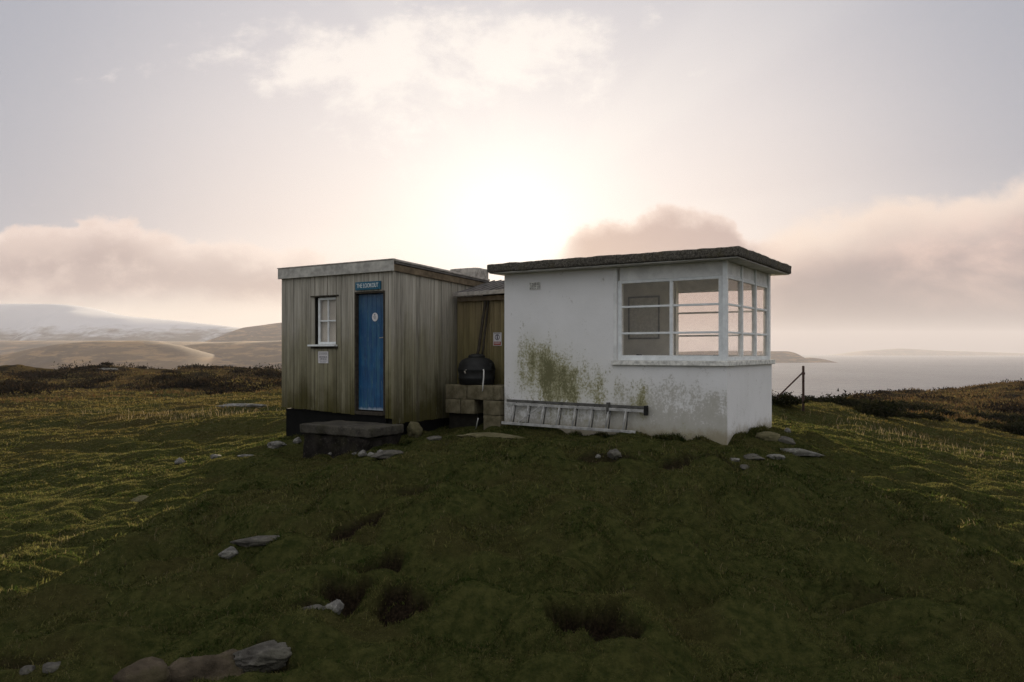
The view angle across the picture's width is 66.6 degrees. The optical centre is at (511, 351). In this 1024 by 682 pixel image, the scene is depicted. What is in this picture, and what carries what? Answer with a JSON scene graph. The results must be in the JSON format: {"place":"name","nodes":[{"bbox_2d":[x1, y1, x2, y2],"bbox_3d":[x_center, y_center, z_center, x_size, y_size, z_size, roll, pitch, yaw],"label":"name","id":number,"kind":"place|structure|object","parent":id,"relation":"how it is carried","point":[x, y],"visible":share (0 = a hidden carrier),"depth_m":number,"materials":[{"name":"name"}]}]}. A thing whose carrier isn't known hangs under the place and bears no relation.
{"place":"outdoors","nodes":[
{"label":"outdoors","id":0,"kind":"place"},
{"bbox_2d":[0,341,207,354],"bbox_3d":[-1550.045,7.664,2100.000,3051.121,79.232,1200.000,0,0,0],"label":"moor plain","id":1,"kind":"structure","parent":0,"point":[7,347],"depth_m":1957.69,"materials":[{"name":"brown plant"}]},
{"bbox_2d":[0,341,237,369],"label":"hill","id":2,"kind":"structure","parent":0,"point":[157,354],"depth_m":1188.04,"materials":[{"name":"brown plant"}]},
{"bbox_2d":[0,304,239,341],"bbox_3d":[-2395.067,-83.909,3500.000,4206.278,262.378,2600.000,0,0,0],"label":"snowy mountain","id":3,"kind":"structure","parent":0,"point":[41,322],"depth_m":3091.30,"materials":[{"name":"white snow"}]},
{"bbox_2d":[181,341,281,370],"bbox_3d":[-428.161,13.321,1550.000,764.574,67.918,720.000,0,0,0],"label":"side hill","id":4,"kind":"structure","parent":0,"point":[247,354],"depth_m":1410.58,"materials":[{"name":"brown plant"}]},
{"bbox_2d":[205,323,281,341],"bbox_3d":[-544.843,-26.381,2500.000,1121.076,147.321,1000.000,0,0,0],"label":"hill","id":5,"kind":"structure","parent":0,"point":[270,332],"depth_m":2338.63,"materials":[{"name":"brown plant"}]},
{"bbox_2d":[0,364,1023,681],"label":"ground","id":6,"kind":"structure","parent":0,"point":[602,622],"depth_m":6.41,"materials":[{"name":"green plant"}]},
{"bbox_2d":[19,665,35,674],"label":"stone","id":7,"kind":"object","parent":6,"relation":"on","point":[24,670],"visible":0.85,"depth_m":4.71,"materials":[{"name":"grey stone"}]},
{"bbox_2d":[42,661,60,673],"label":"stone","id":8,"kind":"object","parent":6,"relation":"on","point":[51,667],"visible":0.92,"depth_m":4.46,"materials":[{"name":"grey stone"}]},
{"bbox_2d":[131,495,148,501],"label":"stone","id":9,"kind":"object","parent":6,"relation":"on","point":[139,498],"visible":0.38,"depth_m":11.88,"materials":[{"name":"grey stone"}]},
{"bbox_2d":[0,360,281,395],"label":"heather","id":10,"kind":"object","parent":6,"relation":"on","point":[32,386],"visible":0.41,"depth_m":66.73,"materials":[{"name":"brown plant"}]},
{"bbox_2d":[0,366,281,403],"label":"moor grass","id":11,"kind":"structure","parent":6,"relation":"on","point":[172,392],"depth_m":61.36,"materials":[{"name":"brown plant"}]},
{"bbox_2d":[112,656,171,681],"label":"stone","id":12,"kind":"object","parent":6,"relation":"on","point":[151,669],"visible":1,"depth_m":3.98,"materials":[{"name":"stone"}]},
{"bbox_2d":[174,457,184,463],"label":"stone","id":13,"kind":"object","parent":6,"relation":"on","point":[179,460],"visible":0.78,"depth_m":15.09,"materials":[{"name":"grey stone"}]},
{"bbox_2d":[168,649,243,681],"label":"stone","id":14,"kind":"object","parent":6,"relation":"on","point":[221,666],"visible":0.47,"depth_m":4.20,"materials":[{"name":"grey stone"}]},
{"bbox_2d":[210,454,220,458],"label":"stone","id":15,"kind":"object","parent":6,"relation":"on","point":[214,455],"visible":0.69,"depth_m":14.37,"materials":[{"name":"grey stone"}]},
{"bbox_2d":[218,546,238,558],"bbox_3d":[-2.525,1.805,6.962,0.196,0.127,0.124,0,0,-17],"label":"stone","id":16,"kind":"object","parent":6,"relation":"on","point":[230,552],"visible":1,"depth_m":6.92,"materials":[{"name":"grey stone"}]},
{"bbox_2d":[217,403,267,407],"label":"stone","id":17,"kind":"object","parent":6,"relation":"on","point":[244,404],"visible":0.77,"depth_m":31.89,"materials":[{"name":"grey stone"}]},
{"bbox_2d":[237,454,251,456],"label":"stone","id":18,"kind":"object","parent":6,"relation":"on","point":[244,455],"visible":0.41,"depth_m":13.50,"materials":[{"name":"grey stone"}]},
{"bbox_2d":[230,535,279,546],"bbox_3d":[-2.284,1.743,7.109,0.552,0.120,0.167,0,0,-17],"label":"stone","id":19,"kind":"object","parent":6,"relation":"on","point":[256,541],"visible":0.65,"depth_m":7.03,"materials":[{"name":"grey stone"}]},
{"bbox_2d":[233,640,291,672],"bbox_3d":[-1.332,1.712,4.355,0.429,0.206,0.200,0,0,-16],"label":"stone","id":20,"kind":"object","parent":6,"relation":"on","point":[271,655],"visible":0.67,"depth_m":4.28,"materials":[{"name":"grey stone"}]},
{"bbox_2d":[267,441,285,448],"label":"stone","id":21,"kind":"object","parent":6,"relation":"on","point":[274,444],"visible":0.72,"depth_m":13.66,"materials":[{"name":"grey stone"}]},
{"bbox_2d":[293,437,301,442],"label":"stone","id":22,"kind":"object","parent":6,"relation":"on","point":[297,440],"visible":0.94,"depth_m":13.80,"materials":[{"name":"grey stone"}]},
{"bbox_2d":[304,604,325,609],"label":"stone","id":23,"kind":"object","parent":6,"relation":"on","point":[315,606],"visible":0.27,"depth_m":4.90,"materials":[{"name":"grey stone"}]},
{"bbox_2d":[326,599,343,614],"bbox_3d":[-1.142,1.651,4.997,0.088,0.101,0.167,0,0,29],"label":"stone","id":24,"kind":"object","parent":6,"relation":"on","point":[336,605],"visible":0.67,"depth_m":4.98,"materials":[{"name":"grey stone"}]},
{"bbox_2d":[300,420,403,458],"bbox_3d":[-2.643,1.633,12.878,1.537,0.872,0.901,0,0,33],"label":"doorstep","id":25,"kind":"object","parent":6,"relation":"on","point":[335,438],"visible":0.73,"depth_m":12.56,"materials":[{"name":"grey concrete"}]},
{"bbox_2d":[358,450,366,456],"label":"stone","id":26,"kind":"object","parent":6,"relation":"on","point":[362,453],"visible":1,"depth_m":12.00,"materials":[{"name":"grey stone"}]},
{"bbox_2d":[277,258,489,435],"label":"timber shed","id":27,"kind":"structure","parent":6,"relation":"on","point":[390,345],"depth_m":13.69,"materials":[{"name":"wood"}]},
{"bbox_2d":[307,295,338,348],"bbox_3d":[-3.330,-0.518,13.891,0.712,0.947,0.190,0,0,33],"label":"window","id":28,"kind":"structure","parent":27,"relation":"in","point":[326,305],"depth_m":13.93,"materials":[{"name":"white paint"}]},
{"bbox_2d":[318,351,328,362],"bbox_3d":[-3.363,0.110,13.876,0.250,0.210,0.013,0,0,33],"label":"paper notice","id":29,"kind":"object","parent":27,"relation":"attached to","point":[323,356],"visible":1,"depth_m":13.87,"materials":[{"name":"white paper"}]},
{"bbox_2d":[355,281,380,290],"bbox_3d":[-2.454,-1.115,13.273,0.570,0.140,0.037,0,0,33],"label":"name sign","id":30,"kind":"object","parent":27,"relation":"attached to","point":[371,285],"visible":1,"depth_m":13.25,"materials":[{"name":"teal paint"}]},
{"bbox_2d":[359,293,382,410],"bbox_3d":[-2.398,0.014,13.330,0.618,1.992,0.095,0,0,33],"label":"door","id":31,"kind":"structure","parent":27,"relation":"in","point":[370,305],"depth_m":13.34,"materials":[{"name":"blue paint"}]},
{"bbox_2d":[371,450,402,458],"bbox_3d":[-1.814,1.575,11.807,0.645,0.165,0.255,0,0,-18],"label":"stone","id":32,"kind":"object","parent":6,"relation":"on","point":[384,454],"visible":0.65,"depth_m":11.71,"materials":[{"name":"grey stone"}]},
{"bbox_2d":[407,421,422,437],"bbox_3d":[-1.666,1.413,13.302,0.228,0.427,0.285,0,0,22],"label":"stone","id":33,"kind":"object","parent":6,"relation":"on","point":[414,429],"visible":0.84,"depth_m":13.21,"materials":[{"name":"beige stone"}]},
{"bbox_2d":[427,436,441,440],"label":"stone","id":34,"kind":"object","parent":6,"relation":"on","point":[432,438],"visible":1,"depth_m":12.19,"materials":[{"name":"grey stone"}]},
{"bbox_2d":[449,413,483,428],"bbox_3d":[-0.753,1.340,13.952,0.617,0.490,0.446,0,0,32],"label":"concrete block","id":35,"kind":"object","parent":6,"relation":"on","point":[459,420],"depth_m":13.76,"materials":[{"name":"black concrete"}]},
{"bbox_2d":[445,398,460,413],"bbox_3d":[-0.898,0.970,13.974,0.327,0.257,0.565,0,0,33],"label":"concrete block","id":36,"kind":"object","parent":35,"relation":"on","point":[452,405],"depth_m":13.73,"materials":[{"name":"grey concrete"}]},
{"bbox_2d":[445,384,466,398],"bbox_3d":[-0.837,0.716,13.937,0.474,0.257,0.567,0,0,33],"label":"concrete block","id":37,"kind":"object","parent":36,"relation":"on","point":[456,391],"depth_m":13.70,"materials":[{"name":"grey concrete"}]},
{"bbox_2d":[461,399,483,413],"bbox_3d":[-0.631,0.970,13.803,0.295,0.258,0.566,0,0,32],"label":"concrete block","id":38,"kind":"object","parent":35,"relation":"on","point":[469,406],"depth_m":13.58,"materials":[{"name":"grey concrete"}]},
{"bbox_2d":[450,268,503,383],"bbox_3d":[-0.691,0.031,15.249,3.070,3.497,2.375,0,0,33],"label":"timber porch","id":39,"kind":"object","parent":6,"relation":"on","point":[480,320],"visible":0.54,"depth_m":14.15,"materials":[{"name":"wood"}]},
{"bbox_2d":[493,332,501,345],"bbox_3d":[-0.262,-0.215,13.936,0.176,0.236,0.012,0,0,33],"label":"warning notice","id":40,"kind":"object","parent":39,"relation":"attached to","point":[497,339],"visible":1,"depth_m":13.93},
{"bbox_2d":[456,432,523,438],"bbox_3d":[-0.347,1.327,11.909,1.139,0.140,0.396,0,0,14],"label":"stone","id":41,"kind":"object","parent":6,"relation":"on","point":[490,434],"visible":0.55,"depth_m":11.82,"materials":[{"name":"beige stone"}]},
{"bbox_2d":[483,415,503,429],"bbox_3d":[-0.195,1.301,13.523,0.358,0.410,0.570,0,0,33],"label":"concrete block","id":42,"kind":"object","parent":6,"relation":"on","point":[491,420],"depth_m":13.29,"materials":[{"name":"grey concrete"}]},
{"bbox_2d":[483,400,503,415],"bbox_3d":[-0.196,0.970,13.524,0.361,0.262,0.569,0,0,33],"label":"concrete block","id":43,"kind":"object","parent":42,"relation":"on","point":[494,407],"depth_m":13.28,"materials":[{"name":"grey concrete"}]},
{"bbox_2d":[467,384,503,399],"bbox_3d":[-0.406,0.716,13.659,0.549,0.261,0.568,0,0,32],"label":"concrete block","id":44,"kind":"object","parent":43,"relation":"on","point":[475,392],"depth_m":13.43,"materials":[{"name":"grey concrete"}]},
{"bbox_2d":[458,354,495,390],"bbox_3d":[-0.642,0.367,13.771,0.710,0.642,0.719,0,0,33],"label":"water butt","id":45,"kind":"object","parent":44,"relation":"on","point":[476,369],"visible":1,"depth_m":13.53,"materials":[{"name":"black plastic"}]},
{"bbox_2d":[493,385,503,399],"bbox_3d":[-0.109,0.715,13.467,0.152,0.254,0.564,0,0,33],"label":"concrete block","id":46,"kind":"object","parent":43,"relation":"on","point":[498,392],"depth_m":13.24,"materials":[{"name":"grey concrete"}]},
{"bbox_2d":[1,404,1019,681],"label":"dry stalks","id":47,"kind":"object","parent":6,"relation":"on","point":[579,508],"visible":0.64,"depth_m":9.11,"materials":[{"name":"plant"}]},
{"bbox_2d":[502,399,647,432],"bbox_3d":[0.948,1.022,12.432,2.555,0.447,0.189,0,0,33],"label":"ladder","id":48,"kind":"object","parent":6,"relation":"on","point":[561,405],"visible":0.99,"depth_m":12.39,"materials":[{"name":"metal"}]},
{"bbox_2d":[607,449,621,459],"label":"stone","id":49,"kind":"object","parent":6,"relation":"on","point":[613,454],"visible":0.98,"depth_m":9.66,"materials":[{"name":"grey stone"}]},
{"bbox_2d":[487,246,791,444],"bbox_3d":[2.192,0.201,13.260,4.288,3.358,3.057,0,0,33],"label":"lookout hut","id":50,"kind":"object","parent":6,"relation":"on","point":[566,333],"visible":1,"depth_m":12.31,"materials":[{"name":"white paint"}]},
{"bbox_2d":[628,296,659,338],"bbox_3d":[2.428,-0.615,14.348,0.620,0.790,0.024,0,0,33],"label":"framed map","id":51,"kind":"object","parent":50,"relation":"attached to","point":[646,319],"visible":1,"depth_m":14.34,"materials":[{"name":"beige paper"}]},
{"bbox_2d":[618,275,722,360],"bbox_3d":[2.364,-0.476,11.723,1.663,1.238,0.050,0,0,33],"label":"window","id":52,"kind":"structure","parent":50,"relation":"in","point":[671,357],"depth_m":11.68,"materials":[{"name":"white paint"}]},
{"bbox_2d":[678,287,764,355],"bbox_3d":[3.662,-0.476,13.741,1.663,1.238,0.050,0,0,33],"label":"window","id":53,"kind":"structure","parent":50,"relation":"in","point":[758,288],"depth_m":13.63,"materials":[{"name":"white paint"}]},
{"bbox_2d":[728,265,767,360],"bbox_3d":[3.696,-0.581,12.208,0.069,1.448,2.242,0,0,33],"label":"window","id":54,"kind":"structure","parent":50,"relation":"in","point":[741,280],"depth_m":12.43,"materials":[{"name":"white paint"}]},
{"bbox_2d":[740,464,748,469],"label":"stone","id":55,"kind":"object","parent":6,"relation":"on","point":[743,466],"visible":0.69,"depth_m":9.73,"materials":[{"name":"grey stone"}]},
{"bbox_2d":[743,453,764,459],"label":"stone","id":56,"kind":"object","parent":6,"relation":"on","point":[752,455],"visible":0.95,"depth_m":10.30,"materials":[{"name":"grey stone"}]},
{"bbox_2d":[755,431,780,440],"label":"stone","id":57,"kind":"object","parent":6,"relation":"on","point":[768,436],"visible":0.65,"depth_m":11.71,"materials":[{"name":"beige stone"}]},
{"bbox_2d":[766,454,784,459],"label":"stone","id":58,"kind":"object","parent":6,"relation":"on","point":[777,456],"visible":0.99,"depth_m":10.35,"materials":[{"name":"grey stone"}]},
{"bbox_2d":[778,436,795,444],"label":"stone","id":59,"kind":"object","parent":6,"relation":"on","point":[785,439],"visible":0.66,"depth_m":11.66,"materials":[{"name":"grey stone"}]},
{"bbox_2d":[772,390,805,405],"bbox_3d":[7.347,1.306,21.316,1.309,0.519,1.194,0,0,-8],"label":"gorse bush","id":60,"kind":"object","parent":6,"relation":"on","point":[783,399],"visible":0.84,"depth_m":21.07,"materials":[{"name":"green plant"}]},
{"bbox_2d":[775,366,804,410],"bbox_3d":[7.409,1.222,21.316,1.206,1.640,0.082,0,0,0],"label":"fence post","id":61,"kind":"object","parent":6,"relation":"on","point":[803,385],"visible":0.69,"depth_m":21.29,"materials":[{"name":"wood"}]},
{"bbox_2d":[790,396,810,402],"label":"gorse bush","id":62,"kind":"object","parent":6,"relation":"on","point":[806,400],"visible":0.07,"depth_m":28.13,"materials":[{"name":"green plant"}]},
{"bbox_2d":[780,448,824,456],"bbox_3d":[4.109,1.466,11.322,0.821,0.130,0.331,0,0,14],"label":"stone","id":63,"kind":"object","parent":6,"relation":"on","point":[799,452],"visible":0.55,"depth_m":11.18,"materials":[{"name":"grey stone"}]},
{"bbox_2d":[805,395,820,401],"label":"gorse bush","id":64,"kind":"object","parent":6,"relation":"on","point":[813,398],"visible":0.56,"depth_m":30.14,"materials":[{"name":"green plant"}]},
{"bbox_2d":[816,394,857,404],"bbox_3d":[12.563,1.910,30.012,1.776,0.561,1.360,0,0,-4],"label":"gorse bush","id":65,"kind":"object","parent":6,"relation":"on","point":[836,400],"visible":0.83,"depth_m":29.80,"materials":[{"name":"green plant"}]},
{"bbox_2d":[838,398,871,406],"bbox_3d":[12.973,2.035,29.839,1.663,0.533,1.292,0,0,-3],"label":"gorse bush","id":66,"kind":"object","parent":6,"relation":"on","point":[856,404],"visible":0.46,"depth_m":29.61,"materials":[{"name":"green plant"}]},
{"bbox_2d":[849,398,900,417],"bbox_3d":[11.609,1.847,24.678,1.632,0.786,1.630,0,0,-20],"label":"gorse bush","id":67,"kind":"object","parent":6,"relation":"on","point":[880,408],"visible":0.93,"depth_m":24.52,"materials":[{"name":"green plant"}]},
{"bbox_2d":[871,399,907,411],"bbox_3d":[14.741,2.205,30.658,1.564,0.695,2.261,0,0,34],"label":"gorse bush","id":68,"kind":"object","parent":6,"relation":"on","point":[901,409],"visible":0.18,"depth_m":30.22,"materials":[{"name":"green plant"}]},
{"bbox_2d":[900,411,924,418],"bbox_3d":[14.101,2.263,27.448,1.040,0.316,0.979,0,0,7],"label":"gorse bush","id":69,"kind":"object","parent":6,"relation":"on","point":[910,414],"visible":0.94,"depth_m":27.32,"materials":[{"name":"green plant"}]},
{"bbox_2d":[895,400,936,411],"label":"gorse bush","id":70,"kind":"object","parent":6,"relation":"on","point":[908,406],"visible":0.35,"depth_m":41.74,"materials":[{"name":"green plant"}]},
{"bbox_2d":[827,378,1023,414],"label":"hill heather","id":71,"kind":"object","parent":6,"relation":"on","point":[1014,407],"visible":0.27,"depth_m":56.83,"materials":[{"name":"brown plant"}]},
{"bbox_2d":[914,406,941,411],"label":"gorse bush","id":72,"kind":"object","parent":6,"relation":"on","point":[931,409],"visible":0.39,"depth_m":39.21,"materials":[{"name":"green plant"}]},
{"bbox_2d":[921,409,948,421],"bbox_3d":[15.895,2.459,29.728,1.092,0.562,1.329,0,0,3],"label":"gorse bush","id":73,"kind":"object","parent":6,"relation":"on","point":[935,417],"visible":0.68,"depth_m":29.39,"materials":[{"name":"green plant"}]},
{"bbox_2d":[847,380,1023,423],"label":"hill grass","id":74,"kind":"structure","parent":6,"relation":"on","point":[955,392],"depth_m":62.28,"materials":[{"name":"plant"}]},
{"bbox_2d":[933,408,957,415],"bbox_3d":[20.942,2.996,37.869,1.253,0.592,1.142,0,0,-24],"label":"gorse bush","id":75,"kind":"object","parent":6,"relation":"on","point":[946,412],"visible":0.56,"depth_m":37.70,"materials":[{"name":"green plant"}]},
{"bbox_2d":[957,416,979,423],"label":"gorse bush","id":76,"kind":"object","parent":6,"relation":"on","point":[969,421],"visible":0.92,"depth_m":33.53,"materials":[{"name":"green plant"}]},
{"bbox_2d":[966,410,988,418],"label":"gorse bush","id":77,"kind":"object","parent":6,"relation":"on","point":[978,414],"visible":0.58,"depth_m":44.29,"materials":[{"name":"green plant"}]},
{"bbox_2d":[977,420,1001,427],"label":"gorse bush","id":78,"kind":"object","parent":6,"relation":"on","point":[984,424],"visible":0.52,"depth_m":31.43,"materials":[{"name":"green plant"}]},
{"bbox_2d":[983,411,1007,420],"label":"gorse bush","id":79,"kind":"object","parent":6,"relation":"on","point":[996,416],"visible":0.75,"depth_m":46.26,"materials":[{"name":"green plant"}]},
{"bbox_2d":[987,418,1023,435],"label":"gorse bush","id":80,"kind":"object","parent":6,"relation":"on","point":[1016,426],"visible":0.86,"depth_m":27.08,"materials":[{"name":"green plant"}]},
{"bbox_2d":[0,0,1023,354],"label":"sky","id":81,"kind":"structure","parent":0,"point":[160,159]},
{"bbox_2d":[679,350,837,362],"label":"headland","id":82,"kind":"structure","parent":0,"point":[784,357],"depth_m":2835.44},
{"bbox_2d":[772,355,1023,397],"bbox_3d":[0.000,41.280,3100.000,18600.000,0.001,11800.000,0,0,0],"label":"sea","id":83,"kind":"structure","parent":0,"point":[852,374],"depth_m":1437.11,"materials":[{"name":"liquid"}]},
{"bbox_2d":[834,348,1023,355],"bbox_3d":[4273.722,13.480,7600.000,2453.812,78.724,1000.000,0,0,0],"label":"island","id":84,"kind":"structure","parent":0,"point":[901,352],"depth_m":7357.33,"materials":[{"name":"grey stone"}]}
]}

